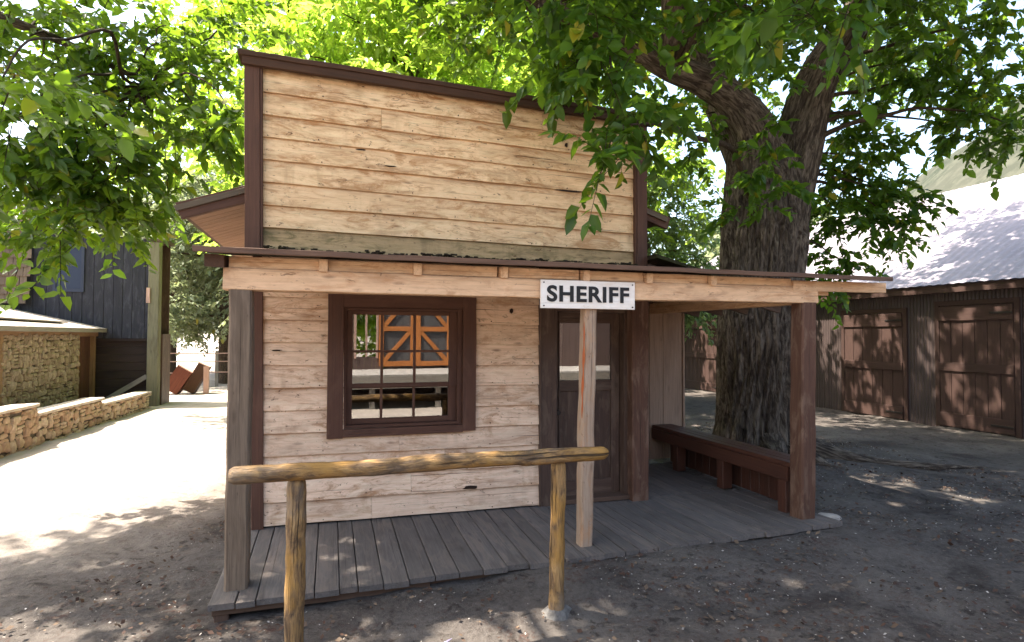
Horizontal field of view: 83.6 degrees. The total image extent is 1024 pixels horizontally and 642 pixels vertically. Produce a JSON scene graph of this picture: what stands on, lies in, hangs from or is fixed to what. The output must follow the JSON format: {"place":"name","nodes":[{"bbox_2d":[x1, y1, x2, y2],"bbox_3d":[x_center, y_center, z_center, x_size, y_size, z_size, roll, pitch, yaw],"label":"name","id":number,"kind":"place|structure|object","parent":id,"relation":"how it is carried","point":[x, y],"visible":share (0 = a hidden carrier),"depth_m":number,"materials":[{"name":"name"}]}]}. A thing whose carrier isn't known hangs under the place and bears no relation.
{"place":"outdoors","nodes":[
{"label":"outdoors","id":0,"kind":"place"},
{"bbox_2d":[0,334,1023,641],"bbox_3d":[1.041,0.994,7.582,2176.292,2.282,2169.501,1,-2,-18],"label":"ground","id":1,"kind":"structure","parent":0,"point":[92,504],"depth_m":4.66,"materials":[{"name":"grey soil"}]},
{"bbox_2d":[0,306,106,407],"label":"stone shed","id":2,"kind":"structure","parent":1,"relation":"on","point":[45,361],"depth_m":12.26,"materials":[{"name":"brown stone"}]},
{"bbox_2d":[78,336,89,398],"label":"door","id":3,"kind":"structure","parent":2,"relation":"in","point":[84,357],"depth_m":14.34,"materials":[{"name":"brown wood"}]},
{"bbox_2d":[0,391,150,458],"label":"stone wall","id":4,"kind":"structure","parent":1,"relation":"on","point":[26,426],"depth_m":10.37,"materials":[{"name":"beige stone"}]},
{"bbox_2d":[0,204,174,405],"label":"dark barn","id":5,"kind":"structure","parent":1,"relation":"on","point":[130,313],"depth_m":15.16,"materials":[{"name":"grey wood"}]},
{"bbox_2d":[52,245,84,291],"bbox_3d":[-11.450,-1.364,14.798,0.680,1.220,0.030,1,-2,-18],"label":"window","id":6,"kind":"structure","parent":5,"relation":"in","point":[76,278],"depth_m":14.84,"materials":[{"name":"blue glass"}]},
{"bbox_2d":[52,158,220,375],"bbox_3d":[-15.506,-2.451,26.632,9.477,10.562,10.885,1,-2,-18],"label":"dusty tree","id":7,"kind":"object","parent":1,"relation":"on","point":[180,291],"visible":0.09,"depth_m":23.85,"materials":[{"name":"green plant"}]},
{"bbox_2d":[0,0,311,313],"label":"overhanging tree","id":8,"kind":"object","parent":1,"relation":"on","point":[71,182],"visible":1,"depth_m":5.96,"materials":[{"name":"green plant"}]},
{"bbox_2d":[88,156,242,383],"bbox_3d":[-11.299,-1.953,22.077,9.761,9.393,7.899,-1,-2,29],"label":"dusty tree","id":9,"kind":"object","parent":1,"relation":"on","point":[192,324],"visible":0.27,"depth_m":21.87,"materials":[{"name":"green plant"}]},
{"bbox_2d":[170,364,193,394],"bbox_3d":[-10.652,1.857,18.358,0.838,0.953,0.610,1,-2,-18],"label":"tipped box","id":10,"kind":"object","parent":1,"relation":"on","point":[180,375],"visible":0.73,"depth_m":18.10,"materials":[{"name":"orange wood"}]},
{"bbox_2d":[183,361,211,393],"bbox_3d":[-10.185,1.826,18.559,0.769,1.030,0.510,1,-2,-18],"label":"tipped box","id":11,"kind":"object","parent":1,"relation":"on","point":[193,383],"visible":0.99,"depth_m":18.33,"materials":[{"name":"brown wood"}]},
{"bbox_2d":[170,351,227,385],"bbox_3d":[-10.873,1.875,21.284,11.509,1.559,0.150,1,-2,-18],"label":"rail fence","id":12,"kind":"object","parent":1,"relation":"on","point":[216,361],"visible":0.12,"depth_m":21.21,"materials":[{"name":"brown wood"}]},
{"bbox_2d":[203,366,208,393],"bbox_3d":[-9.854,1.969,18.456,0.158,1.019,0.135,1,-2,-18],"label":"stub post","id":13,"kind":"object","parent":1,"relation":"on","point":[205,379],"visible":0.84,"depth_m":18.40,"materials":[{"name":"brown wood"}]},
{"bbox_2d":[34,0,425,255],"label":"leafy tree","id":14,"kind":"object","parent":1,"relation":"on","point":[166,5],"visible":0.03,"depth_m":13.68,"materials":[{"name":"green plant"}]},
{"bbox_2d":[202,2,510,246],"bbox_3d":[-4.580,-5.649,22.214,13.710,16.585,13.018,1,-2,-18],"label":"leafy tree","id":15,"kind":"object","parent":1,"relation":"on","point":[212,243],"depth_m":20.84,"materials":[{"name":"green plant"}]},
{"bbox_2d":[171,0,607,183],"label":"leafy tree","id":16,"kind":"object","parent":1,"relation":"on","point":[388,54],"visible":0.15,"depth_m":11.67,"materials":[{"name":"green plant"}]},
{"bbox_2d":[227,446,608,641],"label":"hitching rail","id":17,"kind":"object","parent":1,"relation":"on","point":[295,476],"visible":0.98,"depth_m":3.45,"materials":[{"name":"wood"}]},
{"bbox_2d":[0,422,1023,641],"bbox_3d":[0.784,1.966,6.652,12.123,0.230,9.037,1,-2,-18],"label":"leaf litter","id":18,"kind":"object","parent":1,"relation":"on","point":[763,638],"visible":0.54,"depth_m":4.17,"materials":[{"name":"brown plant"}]},
{"bbox_2d":[174,48,892,622],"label":"wooden office building","id":19,"kind":"structure","parent":1,"relation":"on","point":[394,248],"depth_m":5.43,"materials":[{"name":"wood"}]},
{"bbox_2d":[326,294,475,438],"bbox_3d":[-1.039,0.421,5.500,1.397,1.325,0.143,1,-2,-18],"label":"window","id":20,"kind":"structure","parent":19,"relation":"in","point":[461,383],"depth_m":5.47,"materials":[{"name":"brown paint"}]},
{"bbox_2d":[540,279,634,309],"bbox_3d":[0.637,-0.217,4.760,0.853,0.233,0.028,1,-2,-18],"label":"name sign","id":21,"kind":"object","parent":19,"relation":"attached to","point":[569,294],"visible":1,"depth_m":4.75,"materials":[{"name":"white paint"}]},
{"bbox_2d":[557,312,618,495],"bbox_3d":[0.785,0.884,6.204,0.796,1.960,0.179,1,-2,-25],"label":"door","id":22,"kind":"structure","parent":19,"relation":"in","point":[606,406],"depth_m":6.23,"materials":[{"name":"brown wood"}]},
{"bbox_2d":[652,424,789,512],"bbox_3d":[2.474,1.675,6.819,0.326,0.522,2.515,1,-2,-18],"label":"porch bench","id":23,"kind":"object","parent":19,"relation":"on","point":[727,463],"visible":0.94,"depth_m":6.57,"materials":[{"name":"red wood"}]},
{"bbox_2d":[371,1,725,262],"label":"leafy tree","id":24,"kind":"object","parent":1,"relation":"on","point":[515,83],"visible":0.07,"depth_m":14.73,"materials":[{"name":"green plant"}]},
{"bbox_2d":[647,164,720,345],"bbox_3d":[4.096,-1.058,16.555,5.598,7.431,5.381,1,-2,-18],"label":"pale tree","id":25,"kind":"object","parent":1,"relation":"on","point":[673,250],"visible":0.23,"depth_m":15.41,"materials":[{"name":"green plant"}]},
{"bbox_2d":[378,0,1023,469],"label":"shade tree","id":26,"kind":"object","parent":1,"relation":"on","point":[702,54],"visible":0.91,"depth_m":8.52,"materials":[{"name":"green plant"}]},
{"bbox_2d":[685,196,854,263],"bbox_3d":[14.655,-2.501,33.231,11.739,11.253,12.610,1,-2,-18],"label":"dusty tree","id":27,"kind":"object","parent":1,"relation":"on","point":[717,248],"visible":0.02,"depth_m":33.18,"materials":[{"name":"green plant"}]},
{"bbox_2d":[818,512,841,520],"bbox_3d":[3.078,1.919,5.564,0.204,0.088,0.224,-1,-2,37],"label":"pale stone","id":28,"kind":"object","parent":1,"relation":"on","point":[833,516],"visible":0.44,"depth_m":5.53,"materials":[{"name":"white stone"}]},
{"bbox_2d":[685,174,1023,438],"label":"brown barn","id":29,"kind":"structure","parent":1,"relation":"on","point":[934,336],"depth_m":12.92,"materials":[{"name":"wood"}]},
{"bbox_2d":[685,317,716,391],"bbox_3d":[6.673,1.192,20.026,0.087,2.670,2.300,1,-2,-18],"label":"door","id":30,"kind":"structure","parent":29,"relation":"in","point":[700,357],"depth_m":20.12,"materials":[{"name":"brown wood"}]},
{"bbox_2d":[841,308,908,420],"bbox_3d":[8.654,1.044,13.758,0.087,2.650,1.750,1,-2,-18],"label":"door","id":31,"kind":"structure","parent":29,"relation":"in","point":[874,347],"depth_m":13.66,"materials":[{"name":"brown wood"}]},
{"bbox_2d":[934,297,1022,438],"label":"door","id":32,"kind":"structure","parent":29,"relation":"in","point":[978,351],"depth_m":11.47,"materials":[{"name":"brown wood"}]},
{"bbox_2d":[0,0,1023,263],"label":"sky","id":33,"kind":"structure","parent":0,"point":[916,162],"materials":[{"name":"white"}]},
{"bbox_2d":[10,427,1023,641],"bbox_3d":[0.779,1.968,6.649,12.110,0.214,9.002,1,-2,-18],"label":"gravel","id":34,"kind":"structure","parent":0,"point":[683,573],"depth_m":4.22,"materials":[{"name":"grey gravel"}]},
{"bbox_2d":[181,99,1023,333],"bbox_3d":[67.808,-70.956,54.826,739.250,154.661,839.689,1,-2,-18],"label":"hill","id":35,"kind":"structure","parent":0,"point":[949,177],"depth_m":176.86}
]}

